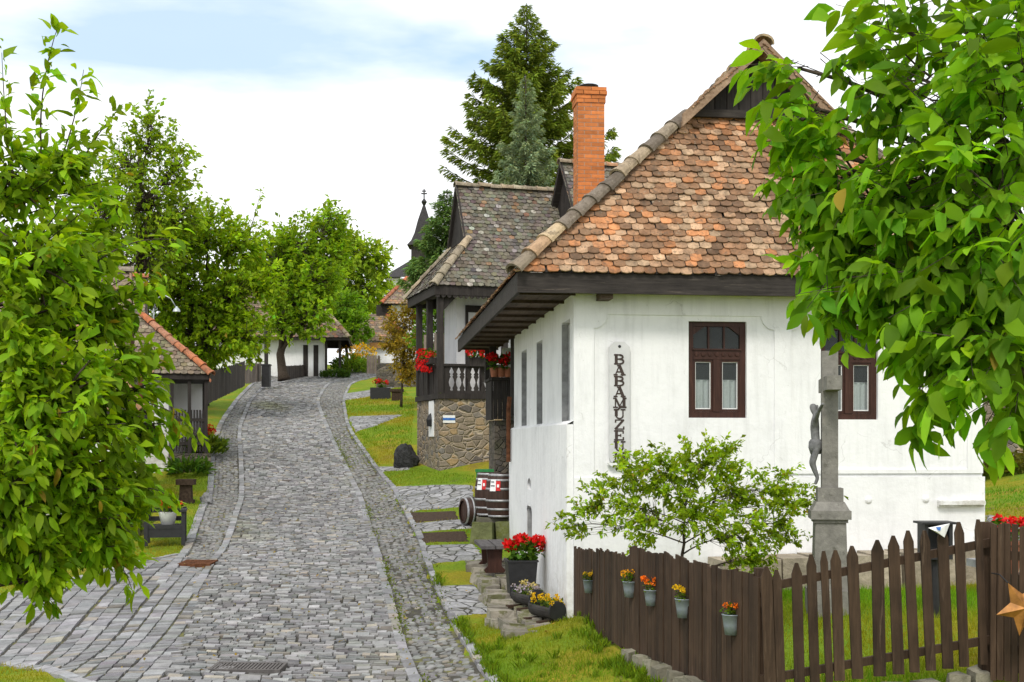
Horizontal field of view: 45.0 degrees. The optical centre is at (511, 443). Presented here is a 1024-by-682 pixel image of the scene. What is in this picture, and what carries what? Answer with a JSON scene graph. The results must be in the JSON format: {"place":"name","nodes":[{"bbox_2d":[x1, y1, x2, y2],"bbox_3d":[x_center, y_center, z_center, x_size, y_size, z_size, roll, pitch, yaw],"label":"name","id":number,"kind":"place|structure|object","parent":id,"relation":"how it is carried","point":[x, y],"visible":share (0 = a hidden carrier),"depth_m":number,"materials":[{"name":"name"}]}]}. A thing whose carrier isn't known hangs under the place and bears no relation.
{"place":"outdoors","nodes":[
{"label":"outdoors","id":0,"kind":"place"},
{"bbox_2d":[159,370,409,681],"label":"cobbled street","id":1,"kind":"structure","parent":0,"point":[250,566],"depth_m":22.13,"materials":[{"name":"stone"}]},
{"bbox_2d":[178,560,217,567],"bbox_3d":[-5.912,2.262,23.296,0.610,0.070,0.556,0,3,3],"label":"drain cover","id":2,"kind":"object","parent":1,"relation":"on","point":[197,563],"visible":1,"depth_m":23.11,"materials":[{"name":"brown metal"}]},
{"bbox_2d":[208,662,287,674],"bbox_3d":[-3.366,2.873,15.795,0.915,0.070,0.429,0,3,3],"label":"drain cover","id":3,"kind":"object","parent":1,"relation":"on","point":[263,667],"visible":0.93,"depth_m":15.75,"materials":[{"name":"metal"}]},
{"bbox_2d":[261,331,271,386],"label":"notice box","id":4,"kind":"object","parent":1,"relation":"on","point":[265,374],"visible":0.81,"depth_m":61.80,"materials":[{"name":"black paint"}]},
{"bbox_2d":[248,194,360,381],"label":"maple tree","id":5,"kind":"object","parent":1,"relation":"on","point":[310,265],"visible":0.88,"depth_m":65.62,"materials":[{"name":"green plant"}]},
{"bbox_2d":[121,483,628,681],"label":"fallen leaves","id":6,"kind":"object","parent":1,"relation":"on","point":[144,658],"visible":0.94,"depth_m":19.70,"materials":[{"name":"brown plant"}]},
{"bbox_2d":[343,387,393,399],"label":"stone path","id":7,"kind":"structure","parent":0,"point":[359,394],"depth_m":58.08,"materials":[{"name":"grey stone"}]},
{"bbox_2d":[349,415,400,431],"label":"stone path","id":8,"kind":"structure","parent":0,"point":[360,422],"depth_m":47.58,"materials":[{"name":"grey stone"}]},
{"bbox_2d":[379,466,408,471],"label":"stone path","id":9,"kind":"structure","parent":0,"point":[392,468],"depth_m":37.32,"materials":[{"name":"stone"}]},
{"bbox_2d":[394,188,452,298],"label":"tree","id":10,"kind":"object","parent":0,"point":[432,246],"visible":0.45,"depth_m":49.52,"materials":[{"name":"green plant"}]},
{"bbox_2d":[394,484,473,511],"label":"stone path","id":11,"kind":"structure","parent":0,"point":[424,497],"depth_m":31.92,"materials":[{"name":"grey stone"}]},
{"bbox_2d":[411,519,471,531],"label":"stone path","id":12,"kind":"structure","parent":0,"point":[440,525],"depth_m":26.94,"materials":[{"name":"grey stone"}]},
{"bbox_2d":[425,544,481,563],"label":"stone path","id":13,"kind":"structure","parent":0,"point":[448,553],"depth_m":24.32,"materials":[{"name":"grey stone"}]},
{"bbox_2d":[441,585,486,616],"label":"stone path","id":14,"kind":"structure","parent":0,"point":[468,602],"depth_m":20.14,"materials":[{"name":"grey stone"}]},
{"bbox_2d":[0,360,1023,681],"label":"ground","id":15,"kind":"structure","parent":0,"point":[456,572],"depth_m":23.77,"materials":[{"name":"green plant"}]},
{"bbox_2d":[0,266,154,514],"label":"cottage","id":16,"kind":"structure","parent":15,"relation":"on","point":[128,271],"depth_m":31.37,"materials":[{"name":"white paint"}]},
{"bbox_2d":[0,13,209,624],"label":"plum tree","id":17,"kind":"object","parent":15,"relation":"on","point":[66,480],"visible":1,"depth_m":5.88,"materials":[{"name":"green plant"}]},
{"bbox_2d":[0,555,211,681],"bbox_3d":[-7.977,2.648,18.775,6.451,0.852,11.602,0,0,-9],"label":"lane setts","id":18,"kind":"structure","parent":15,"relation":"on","point":[32,646],"depth_m":18.48,"materials":[{"name":"stone"}]},
{"bbox_2d":[0,553,178,681],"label":"lane kerb","id":19,"kind":"structure","parent":18,"relation":"on","point":[64,675],"depth_m":15.95,"materials":[{"name":"stone"}]},
{"bbox_2d":[42,89,211,291],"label":"pear tree","id":20,"kind":"object","parent":15,"relation":"on","point":[142,201],"visible":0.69,"depth_m":45.71,"materials":[{"name":"green plant"}]},
{"bbox_2d":[117,514,143,535],"bbox_3d":[-8.414,1.726,27.029,0.130,0.878,0.994,0,0,36],"label":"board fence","id":21,"kind":"object","parent":15,"relation":"on","point":[141,532],"depth_m":27.27,"materials":[{"name":"wood"}]},
{"bbox_2d":[116,514,157,530],"bbox_3d":[-8.902,1.646,27.472,2.016,0.740,2.099,0,0,0],"label":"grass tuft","id":22,"kind":"object","parent":15,"relation":"on","point":[141,528],"visible":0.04,"depth_m":27.25,"materials":[{"name":"green plant"}]},
{"bbox_2d":[144,507,186,546],"bbox_3d":[-7.388,1.767,26.380,0.880,0.800,0.680,0,0,-12],"label":"bench","id":23,"kind":"object","parent":15,"relation":"on","point":[166,531],"visible":0.7,"depth_m":26.16,"materials":[{"name":"black paint"}]},
{"bbox_2d":[156,501,183,524],"bbox_3d":[-7.278,1.429,26.333,0.561,0.595,0.531,0,0,0],"label":"enamel pot","id":24,"kind":"object","parent":23,"relation":"on","point":[167,517],"visible":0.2,"depth_m":26.27,"materials":[{"name":"white metal"}]},
{"bbox_2d":[153,295,180,318],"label":"street lamp","id":25,"kind":"object","parent":15,"relation":"on","point":[176,309],"visible":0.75,"depth_m":40.98,"materials":[{"name":"metal"}]},
{"bbox_2d":[133,272,215,473],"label":"house","id":26,"kind":"structure","parent":15,"relation":"on","point":[190,375],"depth_m":37.00,"materials":[{"name":"white paint"}]},
{"bbox_2d":[176,479,195,503],"bbox_3d":[-8.220,1.231,31.200,0.440,0.660,0.440,0,0,-6],"label":"stone stool","id":27,"kind":"object","parent":15,"relation":"on","point":[185,491],"visible":0.76,"depth_m":31.05,"materials":[{"name":"stone"}]},
{"bbox_2d":[162,452,216,474],"bbox_3d":[-9.504,0.578,36.504,1.596,0.737,1.498,0,0,0],"label":"fern clump","id":28,"kind":"object","parent":15,"relation":"on","point":[200,463],"visible":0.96,"depth_m":36.22,"materials":[{"name":"green plant"}]},
{"bbox_2d":[180,433,232,453],"bbox_3d":[-9.637,-0.021,38.990,1.681,0.740,1.591,0,0,0],"label":"hosta clump","id":29,"kind":"object","parent":15,"relation":"on","point":[217,443],"visible":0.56,"depth_m":38.77,"materials":[{"name":"green plant"}]},
{"bbox_2d":[200,492,212,504],"bbox_3d":[-7.772,1.430,31.499,0.319,0.385,0.258,0,0,28],"label":"stone","id":30,"kind":"object","parent":15,"relation":"on","point":[205,497],"visible":0.77,"depth_m":31.42,"materials":[{"name":"stone"}]},
{"bbox_2d":[126,187,288,405],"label":"apple tree","id":31,"kind":"object","parent":15,"relation":"on","point":[228,315],"visible":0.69,"depth_m":48.45,"materials":[{"name":"green plant"}]},
{"bbox_2d":[208,424,216,439],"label":"flower pot","id":32,"kind":"object","parent":15,"relation":"on","point":[210,429],"visible":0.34,"depth_m":40.97,"materials":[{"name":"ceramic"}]},
{"bbox_2d":[208,361,244,403],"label":"board fence","id":33,"kind":"object","parent":15,"relation":"on","point":[222,383],"visible":0.84,"depth_m":50.01,"materials":[{"name":"brown wood"}]},
{"bbox_2d":[245,363,260,383],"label":"board fence","id":34,"kind":"object","parent":15,"relation":"on","point":[253,375],"visible":0.74,"depth_m":60.31,"materials":[{"name":"wood"}]},
{"bbox_2d":[209,293,353,376],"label":"house","id":35,"kind":"structure","parent":15,"relation":"on","point":[311,356],"depth_m":72.54,"materials":[{"name":"white paint"}]},
{"bbox_2d":[303,345,307,375],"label":"door","id":36,"kind":"structure","parent":35,"relation":"in","point":[305,347],"depth_m":72.56,"materials":[{"name":"wood"}]},
{"bbox_2d":[313,345,317,375],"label":"door","id":37,"kind":"structure","parent":35,"relation":"in","point":[315,347],"depth_m":72.61,"materials":[{"name":"brown wood"}]},
{"bbox_2d":[286,365,304,379],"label":"board fence","id":38,"kind":"object","parent":15,"relation":"on","point":[295,371],"visible":0.4,"depth_m":70.63,"materials":[{"name":"brown wood"}]},
{"bbox_2d":[220,251,396,334],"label":"elder tree","id":39,"kind":"object","parent":15,"relation":"on","point":[373,308],"visible":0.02,"depth_m":95.38,"materials":[{"name":"green plant"}]},
{"bbox_2d":[164,375,485,681],"bbox_3d":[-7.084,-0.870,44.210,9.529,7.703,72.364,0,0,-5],"label":"gutter cobbles","id":40,"kind":"object","parent":15,"relation":"on","point":[220,505],"visible":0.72,"depth_m":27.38,"materials":[{"name":"stone"}]},
{"bbox_2d":[156,374,499,681],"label":"kerb stones","id":41,"kind":"object","parent":40,"relation":"on","point":[173,566],"visible":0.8,"depth_m":26.63,"materials":[{"name":"grey stone"}]},
{"bbox_2d":[323,415,462,681],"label":"gutter weeds","id":42,"kind":"object","parent":40,"relation":"on","point":[385,567],"visible":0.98,"depth_m":22.18,"materials":[{"name":"green plant"}]},
{"bbox_2d":[319,366,351,377],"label":"bush","id":43,"kind":"object","parent":15,"relation":"on","point":[341,372],"visible":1,"depth_m":70.64,"materials":[{"name":"green plant"}]},
{"bbox_2d":[328,344,369,372],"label":"lily bush","id":44,"kind":"object","parent":15,"relation":"on","point":[355,362],"visible":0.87,"depth_m":76.55,"materials":[{"name":"green plant"}]},
{"bbox_2d":[328,286,374,356],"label":"willow shrub","id":45,"kind":"object","parent":15,"relation":"on","point":[348,317],"visible":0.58,"depth_m":79.16,"materials":[{"name":"green plant"}]},
{"bbox_2d":[324,223,398,324],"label":"linden tree","id":46,"kind":"object","parent":15,"relation":"on","point":[371,268],"visible":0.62,"depth_m":91.37,"materials":[{"name":"green plant"}]},
{"bbox_2d":[347,342,381,370],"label":"tree","id":47,"kind":"object","parent":15,"relation":"on","point":[365,347],"visible":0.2,"depth_m":78.87,"materials":[{"name":"yellow plant"}]},
{"bbox_2d":[367,355,379,373],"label":"board fence","id":48,"kind":"object","parent":15,"relation":"on","point":[372,359],"visible":0.62,"depth_m":75.99,"materials":[{"name":"wood"}]},
{"bbox_2d":[370,378,390,399],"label":"flower trough","id":49,"kind":"object","parent":15,"relation":"on","point":[380,392],"visible":1,"depth_m":55.80,"materials":[{"name":"black paint"}]},
{"bbox_2d":[354,276,435,362],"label":"house","id":50,"kind":"structure","parent":15,"relation":"on","point":[393,297],"depth_m":83.02,"materials":[{"name":"white paint"}]},
{"bbox_2d":[370,342,386,347],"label":"shop sign","id":51,"kind":"object","parent":50,"relation":"attached to","point":[374,344],"visible":0.65,"depth_m":81.90,"materials":[{"name":"brown wood"}]},
{"bbox_2d":[376,363,415,387],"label":"stone wall","id":52,"kind":"structure","parent":15,"relation":"on","point":[382,373],"depth_m":62.00,"materials":[{"name":"beige stone"}]},
{"bbox_2d":[390,389,403,400],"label":"stone stool","id":53,"kind":"object","parent":15,"relation":"on","point":[396,394],"visible":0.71,"depth_m":54.85,"materials":[{"name":"stone"}]},
{"bbox_2d":[377,299,425,406],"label":"tree","id":54,"kind":"object","parent":15,"relation":"on","point":[398,344],"visible":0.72,"depth_m":51.40,"materials":[{"name":"orange plant"}]},
{"bbox_2d":[393,443,419,467],"bbox_3d":[-3.197,0.488,37.627,0.822,0.991,0.748,0,0,0],"label":"boulder","id":55,"kind":"object","parent":15,"relation":"on","point":[405,455],"visible":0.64,"depth_m":37.32,"materials":[{"name":"black stone"}]},
{"bbox_2d":[386,189,430,290],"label":"church tower","id":56,"kind":"structure","parent":15,"relation":"on","point":[397,274],"depth_m":117.12,"materials":[{"name":"grey"}]},
{"bbox_2d":[402,308,435,348],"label":"yard tree","id":57,"kind":"object","parent":15,"relation":"on","point":[424,327],"visible":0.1,"depth_m":47.86,"materials":[{"name":"green plant"}]},
{"bbox_2d":[423,333,435,354],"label":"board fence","id":58,"kind":"object","parent":15,"relation":"on","point":[424,342],"visible":0.06,"depth_m":46.98,"materials":[{"name":"wood"}]},
{"bbox_2d":[410,511,457,522],"bbox_3d":[-1.803,1.746,28.861,1.208,0.295,2.952,0,0,-9],"label":"earth strip","id":59,"kind":"object","parent":15,"relation":"on","point":[421,517],"visible":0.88,"depth_m":28.86,"materials":[{"name":"soil"}]},
{"bbox_2d":[422,531,468,542],"bbox_3d":[-1.427,1.995,25.927,1.212,0.269,1.220,0,0,0],"label":"earth strip","id":60,"kind":"object","parent":15,"relation":"on","point":[458,536],"visible":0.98,"depth_m":25.80,"materials":[{"name":"soil"}]},
{"bbox_2d":[459,496,477,524],"bbox_3d":[-0.826,1.460,26.800,0.516,0.623,0.618,0,0,-21],"label":"barrel","id":61,"kind":"object","parent":15,"relation":"on","point":[467,512],"visible":0.62,"depth_m":26.57,"materials":[{"name":"brown wood"}]},
{"bbox_2d":[402,181,559,470],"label":"house","id":62,"kind":"structure","parent":15,"relation":"on","point":[495,230],"depth_m":36.68,"materials":[{"name":"white paint"}]},
{"bbox_2d":[414,348,435,372],"bbox_3d":[-2.536,-2.440,36.491,0.565,0.805,1.896,0,0,-17],"label":"flower box","id":63,"kind":"object","parent":62,"relation":"attached to","point":[427,358],"visible":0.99,"depth_m":36.17,"materials":[{"name":"red plant"}]},
{"bbox_2d":[426,401,433,436],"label":"wall panel","id":64,"kind":"structure","parent":62,"relation":"attached to","point":[430,420],"depth_m":36.29,"materials":[{"name":"paint"}]},
{"bbox_2d":[443,415,454,422],"bbox_3d":[-1.808,-0.700,35.568,0.360,0.220,0.019,0,0,-17],"label":"trail plaque","id":65,"kind":"object","parent":62,"relation":"attached to","point":[448,418],"visible":1,"depth_m":35.56,"materials":[{"name":"white ceramic"}]},
{"bbox_2d":[465,350,484,366],"bbox_3d":[-0.951,-2.638,35.746,0.913,0.835,0.665,0,0,-38],"label":"flower box","id":66,"kind":"object","parent":62,"relation":"on","point":[478,360],"visible":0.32,"depth_m":35.63,"materials":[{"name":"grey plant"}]},
{"bbox_2d":[475,469,493,477],"bbox_3d":[-0.589,1.122,26.700,0.400,1.130,0.340,0,0,0],"label":"plastic crate","id":67,"kind":"object","parent":15,"relation":"on","point":[483,470],"visible":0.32,"depth_m":26.53,"materials":[{"name":"plastic"}]},
{"bbox_2d":[470,516,508,544],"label":"stone plinth","id":68,"kind":"structure","parent":15,"relation":"on","point":[487,528],"depth_m":25.20,"materials":[{"name":"stone"}]},
{"bbox_2d":[475,472,501,516],"bbox_3d":[-0.468,1.070,26.100,0.648,0.920,0.648,0,0,6],"label":"barrel","id":69,"kind":"object","parent":68,"relation":"on","point":[480,491],"visible":0.46,"depth_m":25.86,"materials":[{"name":"brown wood"}]},
{"bbox_2d":[485,473,508,517],"bbox_3d":[-0.230,1.082,25.700,0.648,0.920,0.648,0,0,-6],"label":"barrel","id":70,"kind":"object","parent":68,"relation":"on","point":[497,496],"visible":0.73,"depth_m":25.43,"materials":[{"name":"brown wood"}]},
{"bbox_2d":[465,558,551,638],"bbox_3d":[0.033,2.580,20.324,1.323,0.811,6.891,0,0,-7],"label":"stone ledge","id":71,"kind":"object","parent":15,"relation":"on","point":[494,597],"visible":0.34,"depth_m":19.38,"materials":[{"name":"beige stone"}]},
{"bbox_2d":[474,539,504,572],"bbox_3d":[-0.370,2.034,22.332,0.500,0.485,1.500,0,0,-7],"label":"wooden bench","id":72,"kind":"object","parent":71,"relation":"on","point":[491,551],"visible":0.94,"depth_m":21.75,"materials":[{"name":"brown wood"}]},
{"bbox_2d":[502,532,545,595],"bbox_3d":[0.223,1.941,20.076,0.787,1.015,0.676,0,0,-7],"label":"square planter","id":73,"kind":"object","parent":71,"relation":"on","point":[522,566],"visible":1,"depth_m":19.92,"materials":[{"name":"black paint"}]},
{"bbox_2d":[506,579,544,610],"bbox_3d":[0.245,2.323,19.043,0.500,0.447,0.658,0,0,-26],"label":"log planter","id":74,"kind":"object","parent":71,"relation":"on","point":[521,594],"visible":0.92,"depth_m":19.00,"materials":[{"name":"black paint"}]},
{"bbox_2d":[523,592,565,622],"bbox_3d":[0.514,2.391,18.115,0.500,0.438,0.701,0,0,-28],"label":"log planter","id":75,"kind":"object","parent":71,"relation":"on","point":[543,607],"visible":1,"depth_m":17.98,"materials":[{"name":"black paint"}]},
{"bbox_2d":[491,75,557,186],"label":"blue spruce","id":76,"kind":"object","parent":15,"relation":"on","point":[531,174],"visible":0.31,"depth_m":47.69,"materials":[{"name":"green plant"}]},
{"bbox_2d":[438,3,621,186],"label":"spruce","id":77,"kind":"object","parent":15,"relation":"on","point":[495,126],"visible":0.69,"depth_m":54.13,"materials":[{"name":"green plant"}]},
{"bbox_2d":[429,571,665,681],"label":"grass tufts","id":78,"kind":"object","parent":15,"relation":"on","point":[492,669],"visible":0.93,"depth_m":15.33,"materials":[{"name":"green plant"}]},
{"bbox_2d":[574,546,629,648],"bbox_3d":[1.182,1.954,15.907,0.131,1.373,3.442,0,0,-8],"label":"board fence","id":79,"kind":"object","parent":15,"relation":"on","point":[604,604],"visible":0.73,"depth_m":15.60,"materials":[{"name":"brown wood"}]},
{"bbox_2d":[582,571,592,592],"bbox_3d":[1.020,1.816,16.396,0.184,0.327,0.197,0,0,0],"label":"flower bucket","id":80,"kind":"object","parent":79,"relation":"hanging from","point":[587,582],"visible":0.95,"depth_m":16.34,"materials":[{"name":"metal"}]},
{"bbox_2d":[551,158,721,275],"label":"gabled house","id":81,"kind":"structure","parent":15,"relation":"on","point":[562,199],"depth_m":37.33,"materials":[{"name":"tile"}]},
{"bbox_2d":[545,428,848,575],"bbox_3d":[2.270,1.034,15.367,3.727,2.473,1.321,0,0,0],"label":"yard shrub","id":82,"kind":"object","parent":15,"relation":"on","point":[742,496],"visible":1,"depth_m":15.43,"materials":[{"name":"green plant"}]},
{"bbox_2d":[455,33,984,617],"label":"museum house","id":83,"kind":"structure","parent":15,"relation":"on","point":[647,243],"depth_m":18.36,"materials":[{"name":"white paint"}]},
{"bbox_2d":[486,351,509,376],"bbox_3d":[-0.258,-1.743,27.132,0.672,0.575,0.464,0,0,-7],"label":"flower box","id":84,"kind":"object","parent":83,"relation":"on","point":[502,370],"visible":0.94,"depth_m":27.06,"materials":[{"name":"ceramic"}]},
{"bbox_2d":[608,341,630,465],"bbox_3d":[1.566,-0.576,18.018,0.364,1.815,0.060,0,0,-7],"label":"museum sign","id":85,"kind":"object","parent":83,"relation":"attached to","point":[619,391],"visible":0.89,"depth_m":18.01,"materials":[{"name":"wood"}]},
{"bbox_2d":[689,321,744,417],"bbox_3d":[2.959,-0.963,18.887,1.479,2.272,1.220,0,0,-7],"label":"window frame","id":86,"kind":"structure","parent":83,"relation":"in","point":[716,349],"depth_m":18.35,"materials":[{"name":"brown wood"}]},
{"bbox_2d":[821,326,875,419],"bbox_3d":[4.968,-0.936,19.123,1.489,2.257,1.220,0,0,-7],"label":"window frame","id":87,"kind":"structure","parent":83,"relation":"in","point":[857,398],"depth_m":18.59,"materials":[{"name":"brown wood"}]},
{"bbox_2d":[937,500,985,506],"bbox_3d":[6.752,0.901,18.587,0.720,0.100,0.100,0,0,-7],"label":"wall ledge","id":88,"kind":"object","parent":83,"relation":"attached to","point":[961,503],"depth_m":18.56,"materials":[{"name":"white paint"}]},
{"bbox_2d":[621,648,992,681],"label":"stone footing","id":89,"kind":"object","parent":15,"relation":"on","point":[975,673],"visible":0.62,"depth_m":12.74,"materials":[{"name":"grey stone"}]},
{"bbox_2d":[629,546,761,681],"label":"board fence","id":90,"kind":"object","parent":89,"relation":"on","point":[697,642],"visible":0.94,"depth_m":12.50,"materials":[{"name":"brown wood"}]},
{"bbox_2d":[620,569,634,597],"bbox_3d":[1.341,1.575,14.063,0.230,0.337,0.219,0,0,0],"label":"flower bucket","id":91,"kind":"object","parent":90,"relation":"hanging from","point":[628,585],"visible":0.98,"depth_m":14.00,"materials":[{"name":"metal"}]},
{"bbox_2d":[640,575,655,605],"bbox_3d":[1.504,1.602,13.493,0.219,0.335,0.205,0,0,0],"label":"flower bucket","id":92,"kind":"object","parent":90,"relation":"hanging from","point":[650,595],"visible":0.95,"depth_m":13.45,"materials":[{"name":"metal"}]},
{"bbox_2d":[672,584,688,617],"bbox_3d":[1.773,1.619,12.762,0.228,0.350,0.209,0,0,-32],"label":"flower bucket","id":93,"kind":"object","parent":90,"relation":"hanging from","point":[682,604],"visible":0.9,"depth_m":12.69,"materials":[{"name":"metal"}]},
{"bbox_2d":[719,602,737,635],"bbox_3d":[2.088,1.653,11.745,0.192,0.324,0.221,0,0,-34],"label":"flower bucket","id":94,"kind":"object","parent":90,"relation":"hanging from","point":[730,622],"visible":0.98,"depth_m":11.69,"materials":[{"name":"metal"}]},
{"bbox_2d":[754,519,992,681],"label":"picket fence","id":95,"kind":"object","parent":89,"relation":"on","point":[772,661],"visible":0.99,"depth_m":11.25,"materials":[{"name":"brown wood"}]},
{"bbox_2d":[990,523,1023,681],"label":"board gate","id":96,"kind":"structure","parent":95,"relation":"attached to","point":[1006,649],"depth_m":11.11,"materials":[{"name":"brown wood"}]},
{"bbox_2d":[991,573,1023,635],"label":"copper star","id":97,"kind":"object","parent":96,"relation":"hanging from","point":[1014,608],"visible":1,"depth_m":10.68,"materials":[{"name":"metal"}]},
{"bbox_2d":[805,351,851,617],"bbox_3d":[3.848,0.511,15.000,0.540,3.256,1.100,0,0,9],"label":"stone crucifix","id":98,"kind":"object","parent":15,"relation":"on","point":[829,514],"visible":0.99,"depth_m":14.87,"materials":[{"name":"grey stone"}]},
{"bbox_2d":[708,548,975,589],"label":"stone terrace","id":99,"kind":"structure","parent":15,"relation":"on","point":[785,564],"depth_m":17.74,"materials":[{"name":"beige stone"}]},
{"bbox_2d":[729,0,1023,485],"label":"walnut tree","id":100,"kind":"object","parent":15,"relation":"on","point":[938,286],"visible":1,"depth_m":4.49,"materials":[{"name":"green plant"}]},
{"bbox_2d":[913,521,956,617],"bbox_3d":[4.857,1.496,14.205,0.400,1.201,0.330,0,0,0],"label":"information stand","id":101,"kind":"object","parent":15,"relation":"on","point":[926,526],"visible":0.47,"depth_m":14.16,"materials":[{"name":"paint"}]},
{"bbox_2d":[929,523,949,536],"bbox_3d":[3.870,0.788,11.191,0.201,0.124,0.078,0,0,0],"label":"paper leaflet","id":102,"kind":"object","parent":101,"relation":"attached to","point":[941,530],"visible":1,"depth_m":11.18,"materials":[{"name":"white paper"}]},
{"bbox_2d":[966,558,975,566],"bbox_3d":[6.712,1.807,16.468,1.200,0.540,0.400,0,0,-7],"label":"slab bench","id":103,"kind":"object","parent":15,"relation":"on","point":[971,562],"visible":0.14,"depth_m":16.48,"materials":[{"name":"stone"}]},
{"bbox_2d":[983,395,1022,455],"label":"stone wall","id":104,"kind":"structure","parent":15,"relation":"on","point":[1012,446],"depth_m":34.00,"materials":[{"name":"beige stone"}]},
{"bbox_2d":[983,450,1023,474],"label":"ground ivy","id":105,"kind":"object","parent":15,"relation":"on","point":[1018,458],"visible":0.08,"depth_m":31.52,"materials":[{"name":"green plant"}]},
{"bbox_2d":[991,513,1023,672],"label":"geranium pot","id":106,"kind":"object","parent":15,"relation":"on","point":[1019,521],"visible":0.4,"depth_m":11.55,"materials":[{"name":"wood"},{"name":"leaf"},{"name":"petal"}]},
{"bbox_2d":[0,0,1023,364],"label":"sky","id":107,"kind":"structure","parent":0,"point":[352,102],"materials":[{"name":"white"}]},
{"bbox_2d":[985,515,1019,539],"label":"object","id":108,"kind":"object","parent":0,"point":[989,518],"depth_m":23.74,"materials":[{"name":"white"}]}
]}

